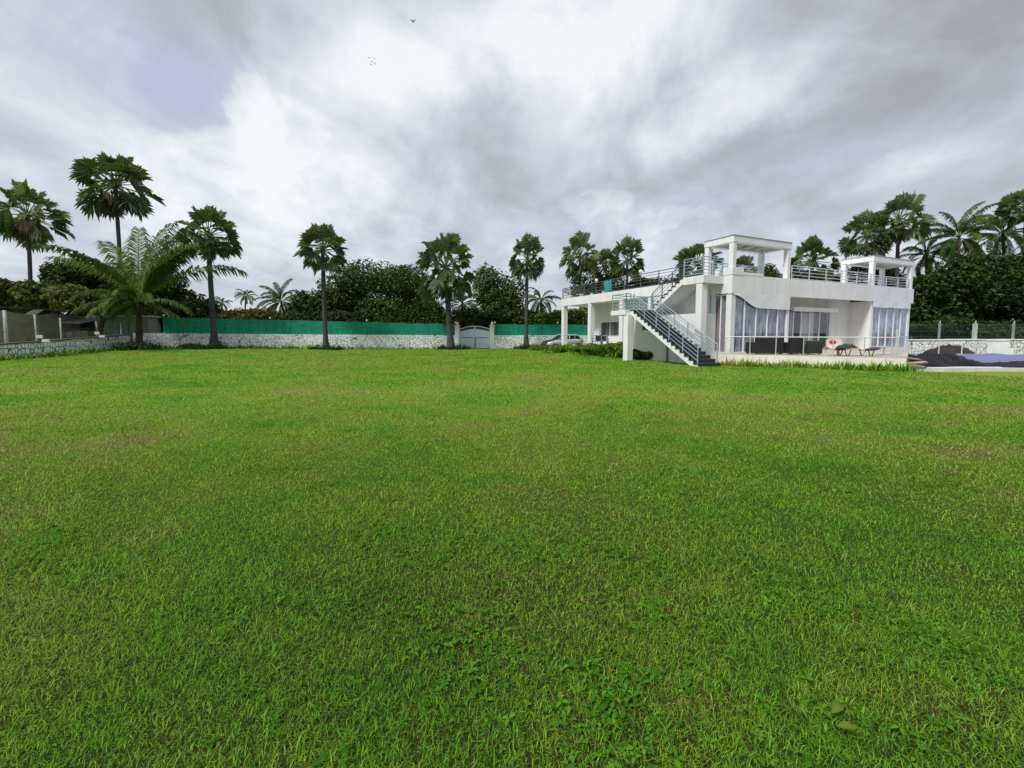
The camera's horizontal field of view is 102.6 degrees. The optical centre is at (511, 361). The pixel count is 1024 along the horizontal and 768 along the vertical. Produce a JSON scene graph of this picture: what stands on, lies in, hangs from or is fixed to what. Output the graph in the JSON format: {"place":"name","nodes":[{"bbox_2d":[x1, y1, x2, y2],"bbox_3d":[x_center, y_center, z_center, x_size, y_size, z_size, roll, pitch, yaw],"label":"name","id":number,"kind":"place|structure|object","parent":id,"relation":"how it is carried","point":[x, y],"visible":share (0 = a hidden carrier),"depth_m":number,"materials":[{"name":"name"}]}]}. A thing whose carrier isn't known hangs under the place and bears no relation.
{"place":"outdoors","nodes":[
{"label":"outdoors","id":0,"kind":"place"},
{"bbox_2d":[93,315,160,343],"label":"shed","id":1,"kind":"structure","parent":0,"point":[150,324],"depth_m":38.66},
{"bbox_2d":[0,336,1023,767],"bbox_3d":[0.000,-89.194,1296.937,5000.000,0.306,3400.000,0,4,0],"label":"lawn","id":2,"kind":"structure","parent":0,"point":[464,632],"depth_m":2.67,"materials":[{"name":"plant"}]},
{"bbox_2d":[0,278,62,313],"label":"broadleaf tree","id":3,"kind":"object","parent":2,"relation":"on","point":[6,284],"visible":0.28,"depth_m":38.17,"materials":[{"name":"green plant"}]},
{"bbox_2d":[0,178,76,280],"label":"fan palm","id":4,"kind":"object","parent":2,"relation":"on","point":[26,231],"visible":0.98,"depth_m":42.83,"materials":[{"name":"green plant"}]},
{"bbox_2d":[0,311,80,342],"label":"compound wall","id":5,"kind":"structure","parent":2,"relation":"on","point":[19,325],"depth_m":36.03,"materials":[{"name":"concrete"}]},
{"bbox_2d":[7,279,88,313],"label":"broadleaf tree","id":6,"kind":"object","parent":2,"relation":"on","point":[27,293],"visible":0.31,"depth_m":36.87,"materials":[{"name":"green plant"}]},
{"bbox_2d":[26,310,95,337],"bbox_3d":[-44.144,-2.802,40.510,5.500,4.460,4.100,-1,4,-10],"label":"hut","id":7,"kind":"object","parent":2,"relation":"on","point":[78,320],"visible":0.2,"depth_m":39.76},
{"bbox_2d":[0,334,129,358],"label":"stone wall","id":8,"kind":"structure","parent":2,"relation":"on","point":[39,347],"depth_m":28.32,"materials":[{"name":"stone"}]},
{"bbox_2d":[2,310,8,342],"bbox_3d":[-30.288,-1.816,24.531,0.170,2.502,0.170,4,6,45],"label":"fence post","id":9,"kind":"object","parent":8,"relation":"on","point":[5,327],"visible":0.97,"depth_m":24.47,"materials":[{"name":"grey concrete"}]},
{"bbox_2d":[0,307,124,341],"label":"chain link fence","id":10,"kind":"object","parent":9,"relation":"attached to","point":[63,329],"visible":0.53,"depth_m":27.90,"materials":[{"name":"grey"}]},
{"bbox_2d":[37,255,117,289],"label":"broadleaf tree","id":11,"kind":"object","parent":2,"relation":"on","point":[61,274],"visible":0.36,"depth_m":41.81,"materials":[{"name":"green plant"}]},
{"bbox_2d":[66,311,108,330],"bbox_3d":[-45.025,-3.866,43.269,7.682,4.705,2.951,0,4,0],"label":"hedge","id":12,"kind":"object","parent":2,"relation":"on","point":[90,324],"visible":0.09,"depth_m":42.51,"materials":[{"name":"green plant"}]},
{"bbox_2d":[39,284,151,334],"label":"broadleaf tree","id":13,"kind":"object","parent":2,"relation":"on","point":[57,298],"visible":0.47,"depth_m":34.54,"materials":[{"name":"green plant"}]},
{"bbox_2d":[67,151,165,314],"bbox_3d":[-39.499,-11.171,41.572,6.819,19.427,7.531,0,4,0],"label":"fan palm","id":14,"kind":"object","parent":2,"relation":"on","point":[116,205],"visible":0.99,"depth_m":40.30,"materials":[{"name":"green plant"}]},
{"bbox_2d":[110,340,157,349],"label":"shrub","id":15,"kind":"object","parent":2,"relation":"on","point":[128,344],"visible":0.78,"depth_m":33.21,"materials":[{"name":"green plant"}]},
{"bbox_2d":[30,222,248,344],"bbox_3d":[-30.150,-5.462,34.596,13.635,14.136,10.360,-2,5,-28],"label":"coconut palm","id":16,"kind":"object","parent":2,"relation":"on","point":[157,270],"visible":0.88,"depth_m":33.90,"materials":[{"name":"green plant"}]},
{"bbox_2d":[119,307,167,332],"bbox_3d":[-38.038,-3.727,41.918,7.062,4.563,2.453,0,4,0],"label":"hedge","id":17,"kind":"object","parent":2,"relation":"on","point":[146,311],"visible":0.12,"depth_m":41.36,"materials":[{"name":"green plant"}]},
{"bbox_2d":[98,270,198,316],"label":"broadleaf tree","id":18,"kind":"object","parent":2,"relation":"on","point":[171,292],"visible":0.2,"depth_m":43.29,"materials":[{"name":"green plant"}]},
{"bbox_2d":[170,293,222,318],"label":"broadleaf tree","id":19,"kind":"object","parent":2,"relation":"on","point":[198,305],"visible":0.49,"depth_m":44.56,"materials":[{"name":"green plant"}]},
{"bbox_2d":[173,204,242,347],"bbox_3d":[-26.267,-7.469,36.030,4.653,12.850,4.997,2,5,29],"label":"fan palm","id":20,"kind":"object","parent":2,"relation":"on","point":[206,214],"visible":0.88,"depth_m":35.53,"materials":[{"name":"green plant"}]},
{"bbox_2d":[185,310,236,318],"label":"hedge","id":21,"kind":"object","parent":2,"relation":"on","point":[203,315],"visible":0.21,"depth_m":44.82,"materials":[{"name":"green plant"}]},
{"bbox_2d":[214,296,231,309],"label":"coconut palm","id":22,"kind":"object","parent":2,"relation":"on","point":[222,304],"visible":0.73,"depth_m":65.49,"materials":[{"name":"green plant"}]},
{"bbox_2d":[234,289,257,309],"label":"coconut palm","id":23,"kind":"object","parent":2,"relation":"on","point":[244,295],"visible":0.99,"depth_m":74.11,"materials":[{"name":"green plant"}]},
{"bbox_2d":[223,307,281,319],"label":"hedge","id":24,"kind":"object","parent":2,"relation":"on","point":[251,313],"visible":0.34,"depth_m":44.99,"materials":[{"name":"green plant"}]},
{"bbox_2d":[252,279,299,312],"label":"coconut palm","id":25,"kind":"object","parent":2,"relation":"on","point":[274,300],"visible":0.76,"depth_m":49.12,"materials":[{"name":"green plant"}]},
{"bbox_2d":[133,333,454,348],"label":"stone wall","id":26,"kind":"structure","parent":2,"relation":"on","point":[301,340],"depth_m":38.91,"materials":[{"name":"stone"}]},
{"bbox_2d":[162,314,455,334],"bbox_3d":[-18.498,-3.418,39.420,26.131,2.020,0.215,-1,4,-12],"label":"shade net","id":27,"kind":"object","parent":26,"relation":"on","point":[225,326],"visible":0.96,"depth_m":38.95,"materials":[{"name":"fabric"}]},
{"bbox_2d":[0,343,591,360],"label":"tall grass","id":28,"kind":"structure","parent":2,"relation":"on","point":[41,355],"depth_m":31.69,"materials":[{"name":"plant"}]},
{"bbox_2d":[271,309,331,334],"bbox_3d":[-22.929,-3.670,45.245,8.086,4.142,2.818,0,4,0],"label":"hedge","id":29,"kind":"object","parent":2,"relation":"on","point":[291,315],"visible":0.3,"depth_m":44.69,"materials":[{"name":"green plant"}]},
{"bbox_2d":[286,289,333,314],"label":"broadleaf tree","id":30,"kind":"object","parent":2,"relation":"on","point":[309,303],"visible":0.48,"depth_m":47.83,"materials":[{"name":"green plant"}]},
{"bbox_2d":[293,223,347,346],"bbox_3d":[-17.309,-6.871,37.647,4.562,11.755,4.623,0,4,0],"label":"fan palm","id":31,"kind":"object","parent":2,"relation":"on","point":[316,234],"visible":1,"depth_m":37.02,"materials":[{"name":"green plant"}]},
{"bbox_2d":[110,340,540,350],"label":"palm weeds","id":32,"kind":"object","parent":2,"relation":"on","point":[338,347],"visible":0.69,"depth_m":37.02,"materials":[{"name":"green plant"}]},
{"bbox_2d":[304,273,369,316],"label":"broadleaf tree","id":33,"kind":"object","parent":2,"relation":"on","point":[319,292],"visible":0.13,"depth_m":50.14,"materials":[{"name":"green plant"}]},
{"bbox_2d":[319,308,377,321],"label":"hedge","id":34,"kind":"object","parent":2,"relation":"on","point":[338,315],"visible":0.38,"depth_m":44.71,"materials":[{"name":"green plant"}]},
{"bbox_2d":[326,258,440,316],"bbox_3d":[-15.784,-7.131,50.724,13.979,10.527,11.923,0,4,0],"label":"broadleaf tree","id":35,"kind":"object","parent":2,"relation":"on","point":[394,289],"visible":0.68,"depth_m":47.80,"materials":[{"name":"green plant"}]},
{"bbox_2d":[363,310,431,323],"bbox_3d":[-12.704,-3.596,45.362,7.886,4.280,2.707,0,4,-7],"label":"hedge","id":36,"kind":"object","parent":2,"relation":"on","point":[405,318],"visible":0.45,"depth_m":44.79,"materials":[{"name":"green plant"}]},
{"bbox_2d":[405,297,444,313],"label":"broadleaf tree","id":37,"kind":"object","parent":2,"relation":"on","point":[419,307],"visible":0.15,"depth_m":47.71,"materials":[{"name":"green plant"}]},
{"bbox_2d":[410,309,464,330],"bbox_3d":[-7.692,-3.627,45.228,7.332,4.373,2.765,0,4,0],"label":"hedge","id":38,"kind":"object","parent":2,"relation":"on","point":[437,318],"visible":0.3,"depth_m":44.80,"materials":[{"name":"green plant"}]},
{"bbox_2d":[416,232,477,347],"bbox_3d":[-6.469,-6.994,40.434,6.084,11.776,6.720,0,4,0],"label":"fan palm","id":39,"kind":"object","parent":2,"relation":"on","point":[433,288],"visible":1,"depth_m":39.40,"materials":[{"name":"green plant"}]},
{"bbox_2d":[454,321,459,344],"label":"gate pillar","id":40,"kind":"structure","parent":2,"relation":"on","point":[457,333],"depth_m":41.83,"materials":[{"name":"white paint"}]},
{"bbox_2d":[440,293,480,316],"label":"coconut palm","id":41,"kind":"object","parent":2,"relation":"on","point":[462,307],"visible":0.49,"depth_m":46.28,"materials":[{"name":"green plant"}]},
{"bbox_2d":[460,326,489,347],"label":"gate","id":42,"kind":"structure","parent":2,"relation":"on","point":[475,338],"depth_m":42.02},
{"bbox_2d":[454,307,498,329],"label":"broadleaf tree","id":43,"kind":"object","parent":2,"relation":"on","point":[468,314],"visible":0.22,"depth_m":45.16,"materials":[{"name":"green plant"}]},
{"bbox_2d":[453,309,518,330],"bbox_3d":[-2.772,-3.670,45.346,8.271,4.479,2.747,0,4,0],"label":"hedge","id":44,"kind":"object","parent":2,"relation":"on","point":[502,317],"visible":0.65,"depth_m":44.60,"materials":[{"name":"green plant"}]},
{"bbox_2d":[489,321,494,348],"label":"gate pillar","id":45,"kind":"structure","parent":2,"relation":"on","point":[492,336],"depth_m":41.83,"materials":[{"name":"white paint"}]},
{"bbox_2d":[471,261,530,312],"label":"broadleaf tree","id":46,"kind":"object","parent":2,"relation":"on","point":[492,296],"visible":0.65,"depth_m":48.09,"materials":[{"name":"green plant"}]},
{"bbox_2d":[0,403,1023,767],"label":"lawn weeds","id":47,"kind":"object","parent":2,"relation":"on","point":[612,691],"visible":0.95,"depth_m":2.11,"materials":[{"name":"green plant"}]},
{"bbox_2d":[498,305,536,318],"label":"broadleaf tree","id":48,"kind":"object","parent":2,"relation":"on","point":[519,311],"visible":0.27,"depth_m":46.03,"materials":[{"name":"green plant"}]},
{"bbox_2d":[508,233,544,345],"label":"fan palm","id":49,"kind":"object","parent":2,"relation":"on","point":[529,243],"visible":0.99,"depth_m":40.17,"materials":[{"name":"green plant"}]},
{"bbox_2d":[510,314,568,324],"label":"hedge","id":50,"kind":"object","parent":2,"relation":"on","point":[521,321],"visible":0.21,"depth_m":44.45,"materials":[{"name":"green plant"}]},
{"bbox_2d":[494,335,587,348],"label":"stone wall","id":51,"kind":"structure","parent":2,"relation":"on","point":[505,341],"depth_m":42.16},
{"bbox_2d":[494,322,587,334],"bbox_3d":[4.734,-3.372,42.699,13.261,1.570,0.215,0,4,-5],"label":"shade net","id":52,"kind":"object","parent":51,"relation":"on","point":[533,329],"visible":0.59,"depth_m":42.44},
{"bbox_2d":[521,287,561,314],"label":"coconut palm","id":53,"kind":"object","parent":2,"relation":"on","point":[537,305],"visible":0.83,"depth_m":46.30,"materials":[{"name":"green plant"}]},
{"bbox_2d":[533,309,580,324],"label":"broadleaf tree","id":54,"kind":"object","parent":2,"relation":"on","point":[543,316],"visible":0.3,"depth_m":44.46,"materials":[{"name":"green plant"}]},
{"bbox_2d":[541,334,582,345],"bbox_3d":[4.794,-1.902,39.459,4.060,1.490,2.020,-2,4,-27],"label":"parked car","id":55,"kind":"object","parent":2,"relation":"on","point":[575,340],"visible":0.44,"depth_m":39.04,"materials":[{"name":"silver metal"}]},
{"bbox_2d":[556,344,575,351],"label":"shrub","id":56,"kind":"object","parent":2,"relation":"on","point":[567,347],"visible":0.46,"depth_m":33.44,"materials":[{"name":"green plant"}]},
{"bbox_2d":[554,309,587,324],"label":"hedge","id":57,"kind":"object","parent":2,"relation":"on","point":[571,317],"visible":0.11,"depth_m":44.74,"materials":[{"name":"green plant"}]},
{"bbox_2d":[528,340,622,357],"bbox_3d":[5.080,-1.160,32.588,3.267,1.097,14.102,-1,4,-19],"label":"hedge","id":58,"kind":"object","parent":2,"relation":"on","point":[603,354],"visible":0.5,"depth_m":28.36,"materials":[{"name":"green plant"}]},
{"bbox_2d":[568,307,587,323],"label":"broadleaf tree","id":59,"kind":"object","parent":2,"relation":"on","point":[582,310],"visible":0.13,"depth_m":45.14,"materials":[{"name":"green plant"}]},
{"bbox_2d":[558,229,600,308],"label":"fan palm","id":60,"kind":"object","parent":2,"relation":"on","point":[577,240],"visible":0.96,"depth_m":46.74,"materials":[{"name":"green plant"}]},
{"bbox_2d":[583,343,598,353],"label":"shrub","id":61,"kind":"object","parent":2,"relation":"on","point":[588,347],"visible":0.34,"depth_m":29.28,"materials":[{"name":"green plant"}]},
{"bbox_2d":[564,273,630,297],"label":"broadleaf tree","id":62,"kind":"object","parent":2,"relation":"on","point":[585,278],"visible":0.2,"depth_m":49.82,"materials":[{"name":"green plant"}]},
{"bbox_2d":[592,248,622,282],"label":"fan palm","id":63,"kind":"object","parent":2,"relation":"on","point":[606,255],"visible":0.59,"depth_m":48.68,"materials":[{"name":"green plant"}]},
{"bbox_2d":[606,342,622,354],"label":"shrub","id":64,"kind":"object","parent":2,"relation":"on","point":[613,347],"visible":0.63,"depth_m":26.39,"materials":[{"name":"green plant"}]},
{"bbox_2d":[609,235,644,289],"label":"fan palm","id":65,"kind":"object","parent":2,"relation":"on","point":[623,250],"visible":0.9,"depth_m":47.71,"materials":[{"name":"green plant"}]},
{"bbox_2d":[635,351,652,359],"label":"shrub","id":66,"kind":"object","parent":2,"relation":"on","point":[642,355],"visible":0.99,"depth_m":24.41,"materials":[{"name":"green plant"}]},
{"bbox_2d":[625,276,676,288],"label":"broadleaf tree","id":67,"kind":"object","parent":2,"relation":"on","point":[643,284],"visible":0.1,"depth_m":48.50,"materials":[{"name":"green plant"}]},
{"bbox_2d":[672,243,724,280],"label":"fan palm","id":68,"kind":"object","parent":2,"relation":"on","point":[697,249],"visible":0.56,"depth_m":45.87,"materials":[{"name":"green plant"}]},
{"bbox_2d":[561,234,914,370],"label":"house","id":69,"kind":"structure","parent":2,"relation":"on","point":[706,318],"depth_m":23.06,"materials":[{"name":"white paint"}]},
{"bbox_2d":[600,321,618,335],"bbox_3d":[7.750,-2.584,32.222,0.176,1.140,2.400,-2,4,-24],"label":"window","id":70,"kind":"structure","parent":69,"relation":"in","point":[612,327],"depth_m":32.21,"materials":[{"name":"clear glass"}]},
{"bbox_2d":[714,294,726,352],"bbox_3d":[10.934,-1.975,21.431,0.177,3.010,0.740,-2,4,-24],"label":"window","id":71,"kind":"structure","parent":69,"relation":"in","point":[720,311],"depth_m":21.44,"materials":[{"name":"white glass"}]},
{"bbox_2d":[733,295,786,352],"bbox_3d":[13.212,-2.005,21.863,4.190,3.010,0.177,-2,4,-24],"label":"window","id":72,"kind":"structure","parent":69,"relation":"in","point":[749,320],"depth_m":21.67,"materials":[{"name":"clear glass"}]},
{"bbox_2d":[745,337,783,354],"bbox_3d":[12.443,-0.791,20.206,1.452,0.835,0.770,-1,4,-7],"label":"rattan sofa","id":73,"kind":"object","parent":69,"relation":"on","point":[762,345],"visible":0.91,"depth_m":19.84,"materials":[{"name":"wicker"}]},
{"bbox_2d":[779,338,804,354],"bbox_3d":[13.692,-0.784,20.106,0.795,0.835,0.770,-1,4,-7],"label":"rattan armchair","id":74,"kind":"object","parent":69,"relation":"on","point":[793,345],"visible":0.77,"depth_m":19.73,"materials":[{"name":"wicker"}]},
{"bbox_2d":[796,341,822,354],"bbox_3d":[14.437,-0.694,19.962,0.765,0.675,0.770,-1,4,-7],"label":"rattan armchair","id":75,"kind":"object","parent":69,"relation":"on","point":[812,347],"visible":0.82,"depth_m":19.59,"materials":[{"name":"wicker"}]},
{"bbox_2d":[789,310,830,348],"bbox_3d":[17.958,-1.982,25.338,5.200,2.480,0.227,-2,4,-24],"label":"sliding door","id":76,"kind":"structure","parent":69,"relation":"in","point":[809,325],"depth_m":25.60,"materials":[{"name":"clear glass"}]},
{"bbox_2d":[824,336,841,355],"bbox_3d":[14.976,-0.748,19.143,0.600,0.902,0.619,2,5,30],"label":"plastic chair","id":77,"kind":"object","parent":69,"relation":"on","point":[829,342],"visible":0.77,"depth_m":18.91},
{"bbox_2d":[835,347,881,355],"bbox_3d":[15.608,-0.459,18.611,1.750,0.409,0.600,0,4,6],"label":"sun lounger","id":78,"kind":"object","parent":69,"relation":"on","point":[873,349],"visible":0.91,"depth_m":18.44,"materials":[{"name":"plastic"}]},
{"bbox_2d":[871,307,907,348],"bbox_3d":[24.809,-2.365,27.011,4.300,3.010,0.176,-2,4,-24],"label":"window","id":79,"kind":"structure","parent":69,"relation":"in","point":[885,322],"depth_m":27.05,"materials":[{"name":"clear glass"}]},
{"bbox_2d":[736,254,757,272],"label":"fan palm","id":80,"kind":"object","parent":2,"relation":"on","point":[745,260],"visible":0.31,"depth_m":48.78,"materials":[{"name":"green plant"}]},
{"bbox_2d":[751,263,779,277],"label":"broadleaf tree","id":81,"kind":"object","parent":2,"relation":"on","point":[770,269],"visible":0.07,"depth_m":50.10,"materials":[{"name":"green plant"}]},
{"bbox_2d":[790,234,840,281],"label":"fan palm","id":82,"kind":"object","parent":2,"relation":"on","point":[813,245],"visible":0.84,"depth_m":46.62,"materials":[{"name":"green plant"}]},
{"bbox_2d":[831,700,843,714],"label":"fallen leaf","id":83,"kind":"object","parent":2,"relation":"on","point":[837,706],"visible":1,"depth_m":1.67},
{"bbox_2d":[836,721,861,731],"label":"fallen leaf","id":84,"kind":"object","parent":2,"relation":"on","point":[845,724],"visible":1,"depth_m":1.58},
{"bbox_2d":[837,208,895,283],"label":"fan palm","id":85,"kind":"object","parent":2,"relation":"on","point":[847,245],"visible":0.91,"depth_m":44.53,"materials":[{"name":"green plant"}]},
{"bbox_2d":[847,266,906,286],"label":"broadleaf tree","id":86,"kind":"object","parent":2,"relation":"on","point":[890,272],"visible":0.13,"depth_m":46.41,"materials":[{"name":"green plant"}]},
{"bbox_2d":[863,191,938,286],"bbox_3d":[41.669,-9.775,44.599,5.836,16.729,5.625,-1,4,-15],"label":"fan palm","id":87,"kind":"object","parent":2,"relation":"on","point":[900,232],"visible":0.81,"depth_m":43.21,"materials":[{"name":"green plant"}]},
{"bbox_2d":[894,274,941,338],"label":"broadleaf tree","id":88,"kind":"object","parent":2,"relation":"on","point":[917,300],"visible":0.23,"depth_m":42.56,"materials":[{"name":"green plant"}]},
{"bbox_2d":[900,239,961,338],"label":"coconut palm","id":89,"kind":"object","parent":2,"relation":"on","point":[926,262],"visible":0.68,"depth_m":46.10,"materials":[{"name":"green plant"}]},
{"bbox_2d":[923,344,976,353],"bbox_3d":[31.314,-0.854,29.312,3.500,0.795,2.200,0,4,0],"label":"soil heap","id":90,"kind":"object","parent":2,"relation":"on","point":[950,348],"visible":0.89,"depth_m":28.79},
{"bbox_2d":[908,316,992,338],"bbox_3d":[40.689,-2.644,39.024,7.300,3.290,5.515,-1,4,-16],"label":"hedge","id":91,"kind":"object","parent":2,"relation":"on","point":[959,324],"visible":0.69,"depth_m":37.45,"materials":[{"name":"green plant"}]},
{"bbox_2d":[910,201,1005,263],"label":"coconut palm","id":92,"kind":"object","parent":2,"relation":"on","point":[963,228],"visible":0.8,"depth_m":43.44,"materials":[{"name":"green plant"}]},
{"bbox_2d":[913,248,1014,338],"bbox_3d":[44.291,-6.079,40.808,7.465,9.868,5.904,0,4,0],"label":"broadleaf tree","id":93,"kind":"object","parent":2,"relation":"on","point":[955,281],"visible":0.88,"depth_m":39.44,"materials":[{"name":"green plant"}]},
{"bbox_2d":[908,339,1023,353],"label":"stone wall","id":94,"kind":"structure","parent":2,"relation":"on","point":[917,346],"depth_m":31.92,"materials":[{"name":"stone"}]},
{"bbox_2d":[909,325,1023,338],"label":"chain link fence","id":95,"kind":"object","parent":94,"relation":"on","point":[932,330],"visible":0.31,"depth_m":32.61,"materials":[{"name":"grey"}]},
{"bbox_2d":[912,354,1023,371],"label":"pool deck","id":96,"kind":"structure","parent":2,"relation":"on","point":[967,369],"depth_m":16.98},
{"bbox_2d":[907,352,995,366],"bbox_3d":[18.900,-0.142,18.234,4.104,0.600,1.725,0,4,-3],"label":"plastic sheet","id":97,"kind":"object","parent":96,"relation":"on","point":[944,359],"visible":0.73,"depth_m":17.70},
{"bbox_2d":[908,353,1023,362],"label":"pool tarp","id":98,"kind":"object","parent":96,"relation":"on","point":[989,358],"visible":0.52,"depth_m":21.32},
{"bbox_2d":[990,361,1023,367],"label":"plastic sheet","id":99,"kind":"object","parent":96,"relation":"on","point":[1016,364],"visible":0.95,"depth_m":17.34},
{"bbox_2d":[971,321,977,338],"bbox_3d":[36.576,-1.949,32.431,0.208,2.564,0.225,0,4,0],"label":"fence post","id":100,"kind":"object","parent":2,"relation":"on","point":[974,329],"visible":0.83,"depth_m":32.34,"materials":[{"name":"grey concrete"}]},
{"bbox_2d":[948,206,1023,267],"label":"coconut palm","id":101,"kind":"object","parent":2,"relation":"on","point":[1008,232],"visible":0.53,"depth_m":44.20,"materials":[{"name":"green plant"}]},
{"bbox_2d":[954,319,1023,338],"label":"hedge","id":102,"kind":"object","parent":2,"relation":"on","point":[1001,331],"visible":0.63,"depth_m":36.43,"materials":[{"name":"green plant"}]},
{"bbox_2d":[961,248,1023,322],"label":"broadleaf tree","id":103,"kind":"object","parent":2,"relation":"on","point":[1008,271],"visible":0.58,"depth_m":38.50,"materials":[{"name":"green plant"}]},
{"bbox_2d":[987,340,1013,353],"bbox_3d":[36.785,-1.040,30.853,1.560,1.170,0.580,0,4,0],"label":"meter cabinet","id":104,"kind":"object","parent":2,"relation":"on","point":[998,346],"visible":0.76,"depth_m":30.62,"materials":[{"name":"white paint"}]},
{"bbox_2d":[993,189,1023,254],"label":"fan palm","id":105,"kind":"object","parent":2,"relation":"on","point":[1014,200],"visible":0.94,"depth_m":41.47,"materials":[{"name":"green plant"}]},
{"bbox_2d":[0,0,1023,315],"label":"sky","id":106,"kind":"structure","parent":0,"point":[671,126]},
{"bbox_2d":[715,357,924,371],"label":"tall grass","id":107,"kind":"structure","parent":0,"point":[836,366],"depth_m":17.98,"materials":[{"name":"plant"}]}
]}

